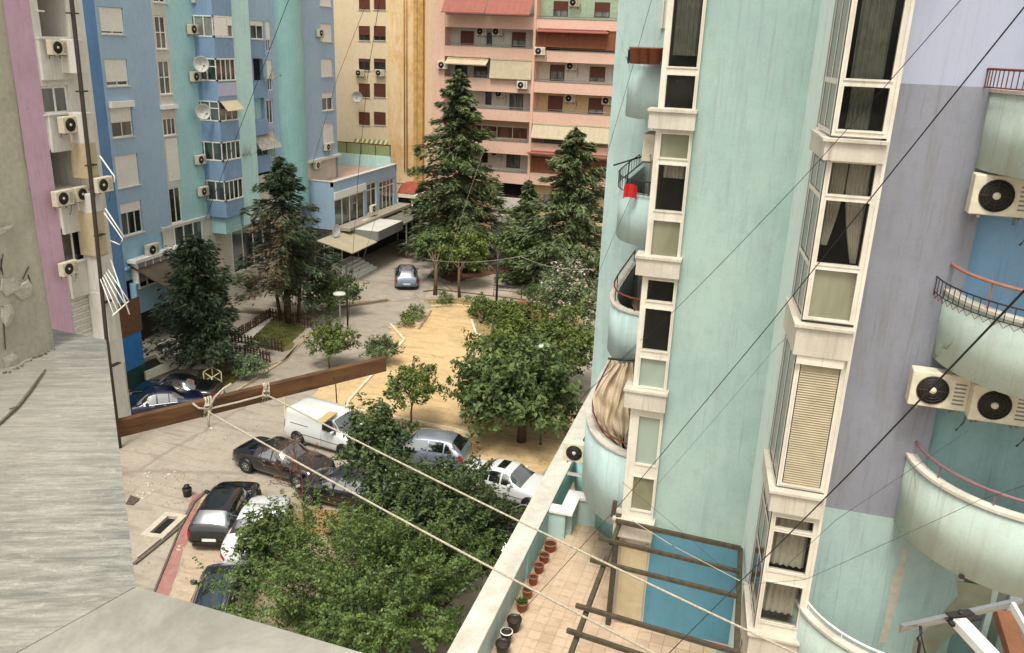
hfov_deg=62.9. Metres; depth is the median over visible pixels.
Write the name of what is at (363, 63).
window
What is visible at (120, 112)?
window
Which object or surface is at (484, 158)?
window
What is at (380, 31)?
window
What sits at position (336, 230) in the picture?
satellite dish
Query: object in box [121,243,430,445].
road
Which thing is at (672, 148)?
window
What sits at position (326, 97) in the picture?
window
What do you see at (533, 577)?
flower pot
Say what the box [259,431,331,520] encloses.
dry tree
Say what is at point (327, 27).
window
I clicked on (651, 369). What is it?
window
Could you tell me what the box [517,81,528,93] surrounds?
air conditioner
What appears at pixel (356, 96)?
satellite dish
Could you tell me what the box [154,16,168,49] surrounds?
window
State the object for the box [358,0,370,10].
window
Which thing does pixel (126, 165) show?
window
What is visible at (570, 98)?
air conditioner
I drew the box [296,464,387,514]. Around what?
hatchback car
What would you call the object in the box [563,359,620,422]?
cable
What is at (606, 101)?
air conditioner
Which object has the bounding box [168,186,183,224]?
window
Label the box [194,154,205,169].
air conditioner
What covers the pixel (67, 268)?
air conditioner
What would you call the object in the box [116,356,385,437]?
clothesline plank
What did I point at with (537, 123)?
apartment building
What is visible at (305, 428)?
panel van
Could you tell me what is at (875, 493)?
cable
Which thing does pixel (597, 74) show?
window
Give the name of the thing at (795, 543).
window
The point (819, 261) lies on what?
cable
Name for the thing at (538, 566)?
flower pot
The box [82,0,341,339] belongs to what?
apartment building
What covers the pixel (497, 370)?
mulberry tree
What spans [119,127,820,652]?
ground
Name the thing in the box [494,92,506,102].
air conditioner
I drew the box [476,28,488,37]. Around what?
air conditioner
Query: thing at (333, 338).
tree
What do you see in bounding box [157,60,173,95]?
window
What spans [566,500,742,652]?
pergola
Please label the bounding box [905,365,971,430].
air conditioner
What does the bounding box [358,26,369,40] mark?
window
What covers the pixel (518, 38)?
window
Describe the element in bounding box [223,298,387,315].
kerb
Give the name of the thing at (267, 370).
kerb
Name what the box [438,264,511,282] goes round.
red soil
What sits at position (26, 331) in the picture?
plaster wall
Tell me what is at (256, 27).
window
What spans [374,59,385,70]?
window
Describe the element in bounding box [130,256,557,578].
leaf litter
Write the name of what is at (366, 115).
window
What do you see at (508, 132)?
window
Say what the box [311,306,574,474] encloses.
sand yard
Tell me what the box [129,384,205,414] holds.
saloon car
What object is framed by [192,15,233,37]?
bay window
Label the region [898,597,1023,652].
clothesline bracket
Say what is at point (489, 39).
window
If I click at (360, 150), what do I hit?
cable
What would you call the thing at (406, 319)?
weed bush
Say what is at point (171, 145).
window
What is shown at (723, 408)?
cable
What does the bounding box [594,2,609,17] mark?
window
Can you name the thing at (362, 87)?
window
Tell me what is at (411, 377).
young tree
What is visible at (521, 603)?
flower pot
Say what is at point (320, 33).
air conditioner
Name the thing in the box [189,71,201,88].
air conditioner
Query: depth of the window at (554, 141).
77.14 m
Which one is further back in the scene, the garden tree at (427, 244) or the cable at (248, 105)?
the garden tree at (427, 244)
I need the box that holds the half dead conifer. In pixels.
[232,156,341,323]
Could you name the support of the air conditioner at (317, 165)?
attached to the apartment building at (156, 134)
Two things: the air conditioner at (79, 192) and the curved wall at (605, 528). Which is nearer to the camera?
the curved wall at (605, 528)
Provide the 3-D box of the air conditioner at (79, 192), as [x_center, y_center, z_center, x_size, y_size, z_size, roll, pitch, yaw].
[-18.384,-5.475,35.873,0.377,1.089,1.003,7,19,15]
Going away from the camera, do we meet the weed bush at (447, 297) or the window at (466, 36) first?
the weed bush at (447, 297)
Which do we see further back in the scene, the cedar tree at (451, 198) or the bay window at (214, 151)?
the cedar tree at (451, 198)
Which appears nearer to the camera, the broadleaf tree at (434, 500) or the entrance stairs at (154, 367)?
the broadleaf tree at (434, 500)
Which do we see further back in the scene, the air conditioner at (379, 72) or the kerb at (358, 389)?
the air conditioner at (379, 72)
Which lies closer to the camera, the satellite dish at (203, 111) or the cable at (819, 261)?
the cable at (819, 261)
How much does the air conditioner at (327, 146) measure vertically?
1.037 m
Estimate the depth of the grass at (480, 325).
61.02 m
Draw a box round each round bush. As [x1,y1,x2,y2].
[358,333,405,359]
[516,278,541,312]
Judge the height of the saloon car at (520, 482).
1.488 m
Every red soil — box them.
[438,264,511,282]
[515,300,549,319]
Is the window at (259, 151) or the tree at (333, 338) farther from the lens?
the window at (259, 151)
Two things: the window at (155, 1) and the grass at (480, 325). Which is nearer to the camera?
the window at (155, 1)
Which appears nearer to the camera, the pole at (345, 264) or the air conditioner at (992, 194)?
the air conditioner at (992, 194)
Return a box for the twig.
[0,369,45,423]
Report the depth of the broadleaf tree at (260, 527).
29.20 m
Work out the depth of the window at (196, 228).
55.74 m
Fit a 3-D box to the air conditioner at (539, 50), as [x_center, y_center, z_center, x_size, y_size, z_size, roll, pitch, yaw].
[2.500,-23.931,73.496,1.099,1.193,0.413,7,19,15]
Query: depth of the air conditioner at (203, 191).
56.27 m
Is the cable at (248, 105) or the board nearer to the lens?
the cable at (248, 105)
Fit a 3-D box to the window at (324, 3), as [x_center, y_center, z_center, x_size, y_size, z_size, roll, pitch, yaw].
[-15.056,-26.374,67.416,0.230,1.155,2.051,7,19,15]
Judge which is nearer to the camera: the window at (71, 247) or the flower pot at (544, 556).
the flower pot at (544, 556)
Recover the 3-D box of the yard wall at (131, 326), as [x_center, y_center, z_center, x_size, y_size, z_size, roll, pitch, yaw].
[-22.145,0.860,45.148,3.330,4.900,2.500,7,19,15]
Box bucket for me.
[182,484,191,497]
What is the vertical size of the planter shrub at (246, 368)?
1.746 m
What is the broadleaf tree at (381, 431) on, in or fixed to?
on the parking ground at (449, 550)
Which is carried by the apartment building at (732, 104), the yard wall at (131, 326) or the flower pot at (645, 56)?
the flower pot at (645, 56)
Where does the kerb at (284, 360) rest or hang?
on the ground at (199, 451)
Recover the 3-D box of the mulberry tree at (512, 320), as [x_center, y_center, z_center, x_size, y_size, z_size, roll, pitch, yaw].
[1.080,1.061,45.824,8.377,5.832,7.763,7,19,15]
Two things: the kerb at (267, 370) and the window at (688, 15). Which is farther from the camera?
the kerb at (267, 370)
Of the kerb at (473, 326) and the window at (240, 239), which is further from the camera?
the window at (240, 239)
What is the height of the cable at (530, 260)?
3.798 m
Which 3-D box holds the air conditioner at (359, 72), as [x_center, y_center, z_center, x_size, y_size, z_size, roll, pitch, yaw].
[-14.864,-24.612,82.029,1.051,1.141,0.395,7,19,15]
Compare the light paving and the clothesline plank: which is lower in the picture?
the light paving
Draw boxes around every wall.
[0,0,54,369]
[118,296,144,389]
[447,393,589,652]
[548,489,595,539]
[567,440,612,537]
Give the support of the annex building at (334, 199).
on the ground at (199, 451)
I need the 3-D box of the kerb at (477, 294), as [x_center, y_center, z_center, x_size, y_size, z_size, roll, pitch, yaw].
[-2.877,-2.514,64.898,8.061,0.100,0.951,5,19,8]
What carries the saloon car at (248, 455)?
on the ground at (199, 451)
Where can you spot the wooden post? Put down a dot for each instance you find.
(1009, 633)
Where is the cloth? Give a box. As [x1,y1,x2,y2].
[623,184,636,198]
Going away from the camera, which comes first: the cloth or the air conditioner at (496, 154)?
the cloth
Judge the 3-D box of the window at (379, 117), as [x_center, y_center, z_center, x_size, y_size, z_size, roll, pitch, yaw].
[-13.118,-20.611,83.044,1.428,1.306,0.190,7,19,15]
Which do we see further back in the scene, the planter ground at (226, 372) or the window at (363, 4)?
the window at (363, 4)
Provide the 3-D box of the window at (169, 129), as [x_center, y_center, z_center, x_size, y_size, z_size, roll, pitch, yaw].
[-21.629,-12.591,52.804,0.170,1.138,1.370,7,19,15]
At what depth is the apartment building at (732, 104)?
14.81 m
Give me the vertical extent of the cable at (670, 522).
0.868 m
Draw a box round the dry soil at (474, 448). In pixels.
[352,407,483,455]
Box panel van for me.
[284,397,369,458]
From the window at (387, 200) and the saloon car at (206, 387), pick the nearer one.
the saloon car at (206, 387)
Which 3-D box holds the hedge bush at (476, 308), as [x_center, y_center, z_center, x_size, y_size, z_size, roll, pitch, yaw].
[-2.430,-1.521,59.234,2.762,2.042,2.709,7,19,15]
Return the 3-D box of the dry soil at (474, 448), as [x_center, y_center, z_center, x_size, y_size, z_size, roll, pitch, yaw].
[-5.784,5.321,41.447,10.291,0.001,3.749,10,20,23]
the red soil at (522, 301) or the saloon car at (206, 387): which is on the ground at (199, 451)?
the saloon car at (206, 387)
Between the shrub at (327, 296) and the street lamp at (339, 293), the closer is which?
the street lamp at (339, 293)
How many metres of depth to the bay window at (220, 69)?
54.65 m
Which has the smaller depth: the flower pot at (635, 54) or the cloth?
the flower pot at (635, 54)
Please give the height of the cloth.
0.360 m
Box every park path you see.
[426,277,533,299]
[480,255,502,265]
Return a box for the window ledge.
[0,329,361,652]
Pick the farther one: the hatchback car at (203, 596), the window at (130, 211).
the window at (130, 211)
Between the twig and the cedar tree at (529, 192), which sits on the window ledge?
the twig
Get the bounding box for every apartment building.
[3,0,130,448]
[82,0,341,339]
[333,0,432,217]
[431,0,618,251]
[582,0,1023,652]
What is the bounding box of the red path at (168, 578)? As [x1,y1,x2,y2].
[156,493,200,595]
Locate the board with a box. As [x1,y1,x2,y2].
[316,411,336,422]
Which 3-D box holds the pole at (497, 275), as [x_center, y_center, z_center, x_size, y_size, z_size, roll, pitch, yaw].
[-1.075,-3.329,60.789,0.318,4.400,0.442,-13,24,-38]
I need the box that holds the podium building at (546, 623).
[490,447,768,652]
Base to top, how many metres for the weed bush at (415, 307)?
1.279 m
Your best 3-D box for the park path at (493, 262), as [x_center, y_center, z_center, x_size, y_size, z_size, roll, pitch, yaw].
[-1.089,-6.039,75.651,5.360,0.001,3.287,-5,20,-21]
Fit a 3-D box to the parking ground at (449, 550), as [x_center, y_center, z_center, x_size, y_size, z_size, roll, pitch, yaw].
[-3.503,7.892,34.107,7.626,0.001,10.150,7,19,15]
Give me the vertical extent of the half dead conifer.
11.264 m
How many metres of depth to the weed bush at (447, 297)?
61.82 m
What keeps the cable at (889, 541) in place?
attached to the apartment building at (732, 104)
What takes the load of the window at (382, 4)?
in the apartment building at (397, 113)
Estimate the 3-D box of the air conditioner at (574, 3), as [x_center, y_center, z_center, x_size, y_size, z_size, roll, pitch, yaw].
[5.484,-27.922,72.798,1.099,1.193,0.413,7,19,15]
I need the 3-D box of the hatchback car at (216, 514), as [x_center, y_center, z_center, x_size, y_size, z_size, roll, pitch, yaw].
[-11.329,7.114,33.186,2.043,1.526,4.250,2,19,-1]
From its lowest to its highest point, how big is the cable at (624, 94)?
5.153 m
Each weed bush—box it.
[397,308,421,326]
[407,303,425,319]
[436,289,456,304]
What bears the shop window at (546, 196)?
in the apartment building at (537, 123)
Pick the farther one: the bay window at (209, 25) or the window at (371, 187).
the window at (371, 187)
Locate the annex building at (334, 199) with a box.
[279,141,429,280]
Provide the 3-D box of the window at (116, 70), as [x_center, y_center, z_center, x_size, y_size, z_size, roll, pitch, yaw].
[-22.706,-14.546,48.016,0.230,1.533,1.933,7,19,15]
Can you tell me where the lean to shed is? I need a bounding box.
[397,181,427,239]
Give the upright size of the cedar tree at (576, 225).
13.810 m
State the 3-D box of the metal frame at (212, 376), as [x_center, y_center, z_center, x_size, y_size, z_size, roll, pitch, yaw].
[-16.417,2.913,45.939,0.806,0.928,1.507,-15,25,-41]
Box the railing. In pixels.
[493,284,521,297]
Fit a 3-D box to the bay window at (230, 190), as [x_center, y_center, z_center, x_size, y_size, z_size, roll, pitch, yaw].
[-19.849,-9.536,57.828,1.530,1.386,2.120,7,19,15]
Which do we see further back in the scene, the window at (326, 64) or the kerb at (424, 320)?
the window at (326, 64)
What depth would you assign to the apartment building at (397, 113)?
81.49 m
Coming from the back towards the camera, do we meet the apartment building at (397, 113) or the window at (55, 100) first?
the apartment building at (397, 113)
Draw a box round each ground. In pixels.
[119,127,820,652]
[197,361,270,384]
[243,319,308,350]
[364,464,519,602]
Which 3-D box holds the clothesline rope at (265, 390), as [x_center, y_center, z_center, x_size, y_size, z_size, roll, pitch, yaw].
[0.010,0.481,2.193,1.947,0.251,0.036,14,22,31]
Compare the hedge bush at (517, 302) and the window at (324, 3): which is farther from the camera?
the window at (324, 3)
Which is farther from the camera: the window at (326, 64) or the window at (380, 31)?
the window at (380, 31)
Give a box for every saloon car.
[129,373,225,396]
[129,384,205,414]
[220,495,292,567]
[232,436,335,486]
[467,458,543,504]
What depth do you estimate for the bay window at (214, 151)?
56.21 m
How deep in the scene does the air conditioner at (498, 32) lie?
75.24 m
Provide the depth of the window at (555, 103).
76.00 m
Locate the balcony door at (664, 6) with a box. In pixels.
[629,0,666,420]
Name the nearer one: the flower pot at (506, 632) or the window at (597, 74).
the flower pot at (506, 632)
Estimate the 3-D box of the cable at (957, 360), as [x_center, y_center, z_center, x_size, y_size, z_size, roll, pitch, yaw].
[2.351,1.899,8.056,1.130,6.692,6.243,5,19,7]
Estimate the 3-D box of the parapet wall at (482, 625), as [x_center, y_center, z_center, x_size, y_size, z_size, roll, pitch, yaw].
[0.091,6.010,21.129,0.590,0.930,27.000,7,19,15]
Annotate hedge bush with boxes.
[463,291,493,323]
[481,299,510,327]
[497,297,527,314]
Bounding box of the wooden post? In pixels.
[993,610,1023,652]
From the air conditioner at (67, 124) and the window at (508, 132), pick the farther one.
the window at (508, 132)
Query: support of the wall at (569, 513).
on the podium building at (546, 623)
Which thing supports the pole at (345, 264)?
on the road
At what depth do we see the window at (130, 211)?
50.72 m
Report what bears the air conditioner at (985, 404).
attached to the apartment building at (732, 104)
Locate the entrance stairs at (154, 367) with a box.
[144,338,198,379]
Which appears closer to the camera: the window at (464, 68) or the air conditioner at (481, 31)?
the air conditioner at (481, 31)
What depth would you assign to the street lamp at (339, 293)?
53.42 m
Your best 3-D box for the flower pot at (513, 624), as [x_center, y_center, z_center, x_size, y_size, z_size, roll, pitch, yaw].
[0.050,6.907,19.401,0.354,0.327,0.354,7,19,15]
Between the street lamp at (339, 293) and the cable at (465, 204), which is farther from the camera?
the street lamp at (339, 293)
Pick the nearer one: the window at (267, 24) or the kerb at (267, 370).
the kerb at (267, 370)
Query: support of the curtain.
attached to the apartment building at (732, 104)
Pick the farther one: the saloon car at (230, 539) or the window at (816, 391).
the saloon car at (230, 539)
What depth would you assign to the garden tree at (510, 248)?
65.36 m
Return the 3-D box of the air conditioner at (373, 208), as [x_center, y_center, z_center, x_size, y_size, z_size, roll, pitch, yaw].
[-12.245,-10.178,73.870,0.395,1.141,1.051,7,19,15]
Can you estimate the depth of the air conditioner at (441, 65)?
76.15 m
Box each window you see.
[41,85,68,116]
[61,228,82,260]
[99,7,126,35]
[104,59,130,87]
[108,100,135,139]
[114,153,141,189]
[120,200,145,237]
[153,0,168,3]
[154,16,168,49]
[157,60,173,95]
[162,117,177,136]
[165,137,180,181]
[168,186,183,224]
[174,217,202,247]
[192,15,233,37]
[195,57,235,80]
[199,100,244,121]
[202,140,240,161]
[205,178,243,201]
[231,217,272,274]
[250,21,265,39]
[257,148,270,156]
[265,22,270,51]
[266,60,271,90]
[266,99,272,122]
[270,129,273,157]
[320,0,332,7]
[320,24,332,42]
[321,59,333,77]
[322,92,333,111]
[323,123,334,144]
[335,191,363,225]
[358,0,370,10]
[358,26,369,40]
[359,59,370,70]
[359,83,369,97]
[359,112,370,125]
[367,181,375,214]
[373,0,385,10]
[373,83,385,97]
[374,26,385,40]
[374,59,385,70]
[374,112,385,125]
[379,178,393,208]
[455,65,466,74]
[461,31,473,44]
[472,124,527,139]
[474,66,486,77]
[481,152,487,162]
[485,92,491,104]
[487,33,491,45]
[506,154,519,167]
[509,94,523,109]
[512,32,525,46]
[543,194,554,207]
[544,128,562,143]
[548,95,562,111]
[550,65,564,80]
[553,1,568,16]
[588,98,602,113]
[589,66,605,81]
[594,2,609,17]
[621,408,663,520]
[633,276,677,391]
[645,129,693,257]
[658,0,706,109]
[754,574,807,637]
[763,512,818,582]
[777,357,846,492]
[802,160,881,324]
[831,0,910,138]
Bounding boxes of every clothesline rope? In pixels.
[192,383,655,652]
[261,382,796,652]
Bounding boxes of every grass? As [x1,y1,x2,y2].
[196,361,257,386]
[425,298,549,333]
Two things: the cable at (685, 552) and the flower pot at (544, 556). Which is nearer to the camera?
the cable at (685, 552)
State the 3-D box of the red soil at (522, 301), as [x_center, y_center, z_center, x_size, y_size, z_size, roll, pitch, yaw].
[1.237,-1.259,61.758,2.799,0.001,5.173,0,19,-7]
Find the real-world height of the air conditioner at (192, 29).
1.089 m
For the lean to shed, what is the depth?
80.79 m
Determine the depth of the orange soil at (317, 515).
33.86 m
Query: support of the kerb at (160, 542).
on the ground at (199, 451)
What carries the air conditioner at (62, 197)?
attached to the apartment building at (48, 93)
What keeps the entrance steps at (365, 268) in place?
on the ground at (199, 451)
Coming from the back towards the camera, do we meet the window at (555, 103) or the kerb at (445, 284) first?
the window at (555, 103)
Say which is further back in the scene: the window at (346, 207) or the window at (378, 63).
the window at (378, 63)
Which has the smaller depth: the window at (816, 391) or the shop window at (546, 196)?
the window at (816, 391)
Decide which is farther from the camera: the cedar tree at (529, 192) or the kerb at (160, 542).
the cedar tree at (529, 192)
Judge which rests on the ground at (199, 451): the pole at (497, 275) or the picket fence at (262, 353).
the picket fence at (262, 353)
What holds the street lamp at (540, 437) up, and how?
on the sand yard at (436, 338)
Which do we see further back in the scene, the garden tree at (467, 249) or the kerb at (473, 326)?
the garden tree at (467, 249)
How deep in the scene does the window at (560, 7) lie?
73.45 m
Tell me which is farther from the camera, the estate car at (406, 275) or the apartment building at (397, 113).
the apartment building at (397, 113)
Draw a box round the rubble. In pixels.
[134,427,248,550]
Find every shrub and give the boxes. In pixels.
[230,351,269,377]
[301,262,369,317]
[533,247,598,329]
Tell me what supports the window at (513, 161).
in the apartment building at (537, 123)
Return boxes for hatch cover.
[126,495,139,504]
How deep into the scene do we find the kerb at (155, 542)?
31.31 m
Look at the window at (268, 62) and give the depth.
61.59 m
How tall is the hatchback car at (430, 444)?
1.526 m
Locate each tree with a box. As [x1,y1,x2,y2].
[142,234,272,371]
[187,479,511,652]
[230,496,301,578]
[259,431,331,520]
[300,314,362,367]
[331,392,420,514]
[345,438,525,567]
[382,355,450,430]
[395,68,517,277]
[412,224,458,294]
[427,460,493,512]
[434,230,490,297]
[445,327,585,443]
[461,294,596,383]
[492,222,538,283]
[493,126,606,311]
[499,179,551,272]
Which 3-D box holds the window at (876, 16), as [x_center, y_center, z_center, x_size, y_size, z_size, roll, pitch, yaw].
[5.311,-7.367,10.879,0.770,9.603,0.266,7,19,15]
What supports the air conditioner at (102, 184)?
attached to the apartment building at (48, 93)
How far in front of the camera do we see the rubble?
35.99 m
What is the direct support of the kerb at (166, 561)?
on the red path at (168, 578)
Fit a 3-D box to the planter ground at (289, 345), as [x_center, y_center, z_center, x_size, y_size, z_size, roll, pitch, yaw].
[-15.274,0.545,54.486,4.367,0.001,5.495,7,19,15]
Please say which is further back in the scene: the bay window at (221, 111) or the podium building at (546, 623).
the bay window at (221, 111)
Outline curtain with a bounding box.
[593,357,634,448]
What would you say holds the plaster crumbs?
on the window ledge
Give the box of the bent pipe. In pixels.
[284,396,287,415]
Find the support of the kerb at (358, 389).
on the sand yard at (436, 338)
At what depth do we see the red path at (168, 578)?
30.92 m
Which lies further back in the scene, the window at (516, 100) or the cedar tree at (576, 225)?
the window at (516, 100)
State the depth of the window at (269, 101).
62.34 m
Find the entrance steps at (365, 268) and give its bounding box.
[330,256,376,277]
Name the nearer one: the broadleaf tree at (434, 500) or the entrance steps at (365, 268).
the broadleaf tree at (434, 500)
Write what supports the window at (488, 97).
in the apartment building at (537, 123)
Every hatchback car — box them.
[187,481,261,546]
[191,562,256,616]
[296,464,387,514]
[396,428,471,469]
[472,504,527,569]
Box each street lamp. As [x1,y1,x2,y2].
[333,291,345,332]
[538,344,552,444]
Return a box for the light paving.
[169,478,358,642]
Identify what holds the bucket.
on the ground at (199, 451)
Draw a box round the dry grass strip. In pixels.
[424,298,583,340]
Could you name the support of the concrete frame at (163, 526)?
on the ground at (199, 451)
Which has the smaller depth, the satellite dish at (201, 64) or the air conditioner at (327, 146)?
the satellite dish at (201, 64)
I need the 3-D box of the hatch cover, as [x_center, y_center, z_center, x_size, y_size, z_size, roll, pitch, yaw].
[-15.763,7.200,34.662,0.618,0.040,0.621,7,19,15]
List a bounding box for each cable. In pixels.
[205,0,288,218]
[313,8,364,161]
[342,183,386,324]
[348,0,379,321]
[427,256,591,269]
[447,147,484,266]
[515,7,1023,618]
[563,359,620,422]
[588,0,960,390]
[596,0,651,198]
[622,482,716,562]
[632,520,739,580]
[660,338,785,480]
[669,289,1023,652]
[740,486,1021,584]
[791,432,965,561]
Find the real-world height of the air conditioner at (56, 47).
1.037 m
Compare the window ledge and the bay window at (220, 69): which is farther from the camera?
the bay window at (220, 69)
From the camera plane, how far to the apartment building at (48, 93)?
35.10 m
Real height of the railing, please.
0.932 m
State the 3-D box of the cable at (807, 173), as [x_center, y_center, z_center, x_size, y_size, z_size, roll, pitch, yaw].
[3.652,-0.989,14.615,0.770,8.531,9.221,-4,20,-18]
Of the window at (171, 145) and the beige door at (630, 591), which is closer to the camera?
the beige door at (630, 591)
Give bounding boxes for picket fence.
[223,344,270,362]
[231,308,311,351]
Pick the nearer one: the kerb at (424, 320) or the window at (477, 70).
the kerb at (424, 320)
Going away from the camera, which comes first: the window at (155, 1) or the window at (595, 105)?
the window at (155, 1)
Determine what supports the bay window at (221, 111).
in the apartment building at (156, 134)
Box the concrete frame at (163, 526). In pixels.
[140,512,186,540]
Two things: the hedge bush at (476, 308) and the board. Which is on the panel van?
the board
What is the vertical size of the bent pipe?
2.322 m
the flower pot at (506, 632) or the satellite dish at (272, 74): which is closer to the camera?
the flower pot at (506, 632)
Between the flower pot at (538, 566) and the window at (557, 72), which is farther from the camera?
the window at (557, 72)
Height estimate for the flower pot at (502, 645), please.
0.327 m
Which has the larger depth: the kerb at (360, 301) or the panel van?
the kerb at (360, 301)
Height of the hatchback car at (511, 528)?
1.526 m
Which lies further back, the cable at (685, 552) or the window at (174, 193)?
the window at (174, 193)
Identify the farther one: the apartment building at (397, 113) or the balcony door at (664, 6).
the apartment building at (397, 113)
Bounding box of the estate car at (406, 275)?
[394,264,418,287]
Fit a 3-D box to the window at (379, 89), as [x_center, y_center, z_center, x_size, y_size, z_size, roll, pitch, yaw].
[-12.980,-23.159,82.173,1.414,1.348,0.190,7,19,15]
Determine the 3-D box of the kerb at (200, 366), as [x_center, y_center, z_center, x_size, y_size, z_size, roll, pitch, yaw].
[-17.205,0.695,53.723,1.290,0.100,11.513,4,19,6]
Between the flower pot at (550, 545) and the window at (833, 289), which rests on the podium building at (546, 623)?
the flower pot at (550, 545)
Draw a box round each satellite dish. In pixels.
[193,56,208,72]
[196,104,210,119]
[263,66,281,81]
[329,224,341,236]
[351,91,361,102]
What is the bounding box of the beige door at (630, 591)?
[614,540,648,621]
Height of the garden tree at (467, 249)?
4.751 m
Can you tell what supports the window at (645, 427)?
in the apartment building at (732, 104)
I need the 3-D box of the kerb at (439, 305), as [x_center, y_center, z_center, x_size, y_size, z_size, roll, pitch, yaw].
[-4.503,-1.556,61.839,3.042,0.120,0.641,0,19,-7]
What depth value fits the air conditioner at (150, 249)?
51.79 m
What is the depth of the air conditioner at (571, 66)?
74.25 m
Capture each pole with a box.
[342,263,349,328]
[495,251,500,305]
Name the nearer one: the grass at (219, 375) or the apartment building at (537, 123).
the grass at (219, 375)
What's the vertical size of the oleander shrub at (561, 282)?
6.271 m
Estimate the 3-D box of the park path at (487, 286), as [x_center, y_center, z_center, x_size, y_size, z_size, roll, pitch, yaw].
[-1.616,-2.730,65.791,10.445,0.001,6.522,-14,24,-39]
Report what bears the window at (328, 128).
in the apartment building at (156, 134)
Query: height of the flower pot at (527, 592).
0.247 m
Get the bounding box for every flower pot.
[495,638,509,652]
[500,627,512,641]
[507,613,521,632]
[516,593,530,612]
[522,585,532,599]
[528,573,537,585]
[534,561,544,573]
[538,551,549,563]
[544,539,556,552]
[629,47,640,63]
[640,47,649,63]
[649,47,662,64]
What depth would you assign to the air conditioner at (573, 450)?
22.75 m
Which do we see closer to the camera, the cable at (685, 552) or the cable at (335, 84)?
the cable at (685, 552)
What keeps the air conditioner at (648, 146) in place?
attached to the apartment building at (732, 104)
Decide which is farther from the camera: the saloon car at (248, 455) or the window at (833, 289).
the saloon car at (248, 455)
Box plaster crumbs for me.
[2,349,54,372]
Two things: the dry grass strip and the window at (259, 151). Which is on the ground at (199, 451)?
the dry grass strip
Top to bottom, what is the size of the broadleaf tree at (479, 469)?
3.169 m
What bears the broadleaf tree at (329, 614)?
on the ground at (199, 451)
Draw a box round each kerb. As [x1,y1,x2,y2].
[133,489,206,564]
[135,525,177,559]
[153,527,181,591]
[193,310,281,369]
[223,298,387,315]
[235,330,313,390]
[256,330,310,366]
[337,299,389,303]
[345,323,477,436]
[418,310,431,328]
[423,289,525,299]
[430,303,470,307]
[431,274,454,291]
[470,319,481,335]
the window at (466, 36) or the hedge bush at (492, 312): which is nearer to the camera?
the hedge bush at (492, 312)
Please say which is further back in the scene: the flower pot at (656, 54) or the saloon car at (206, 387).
the saloon car at (206, 387)
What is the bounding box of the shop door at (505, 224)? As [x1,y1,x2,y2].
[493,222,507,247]
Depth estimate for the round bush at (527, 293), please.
62.09 m
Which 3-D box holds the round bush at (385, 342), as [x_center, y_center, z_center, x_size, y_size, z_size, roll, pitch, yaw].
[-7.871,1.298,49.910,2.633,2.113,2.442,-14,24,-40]
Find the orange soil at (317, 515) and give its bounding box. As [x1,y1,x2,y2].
[287,508,355,535]
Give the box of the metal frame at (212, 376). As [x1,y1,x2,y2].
[203,367,221,381]
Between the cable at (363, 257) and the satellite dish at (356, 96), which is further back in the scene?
the satellite dish at (356, 96)
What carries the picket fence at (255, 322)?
on the planter ground at (289, 345)
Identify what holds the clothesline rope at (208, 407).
attached to the clothesline plank
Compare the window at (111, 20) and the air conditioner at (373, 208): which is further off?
the air conditioner at (373, 208)
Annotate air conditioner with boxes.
[45,40,67,58]
[51,188,74,214]
[57,116,77,137]
[58,259,78,279]
[71,185,89,204]
[93,175,113,199]
[144,242,159,255]
[187,24,198,36]
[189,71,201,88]
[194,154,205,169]
[197,185,208,199]
[313,161,320,172]
[316,29,324,42]
[324,143,330,154]
[355,69,365,80]
[369,204,376,214]
[375,69,385,80]
[437,61,449,74]
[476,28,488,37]
[490,153,501,160]
[492,29,503,40]
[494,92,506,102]
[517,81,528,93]
[534,47,546,58]
[563,439,583,462]
[564,94,576,106]
[566,63,577,74]
[568,0,580,11]
[601,97,611,106]
[641,131,655,166]
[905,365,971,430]
[964,382,1023,446]
[965,172,1023,245]
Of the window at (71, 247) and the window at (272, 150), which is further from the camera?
the window at (272, 150)

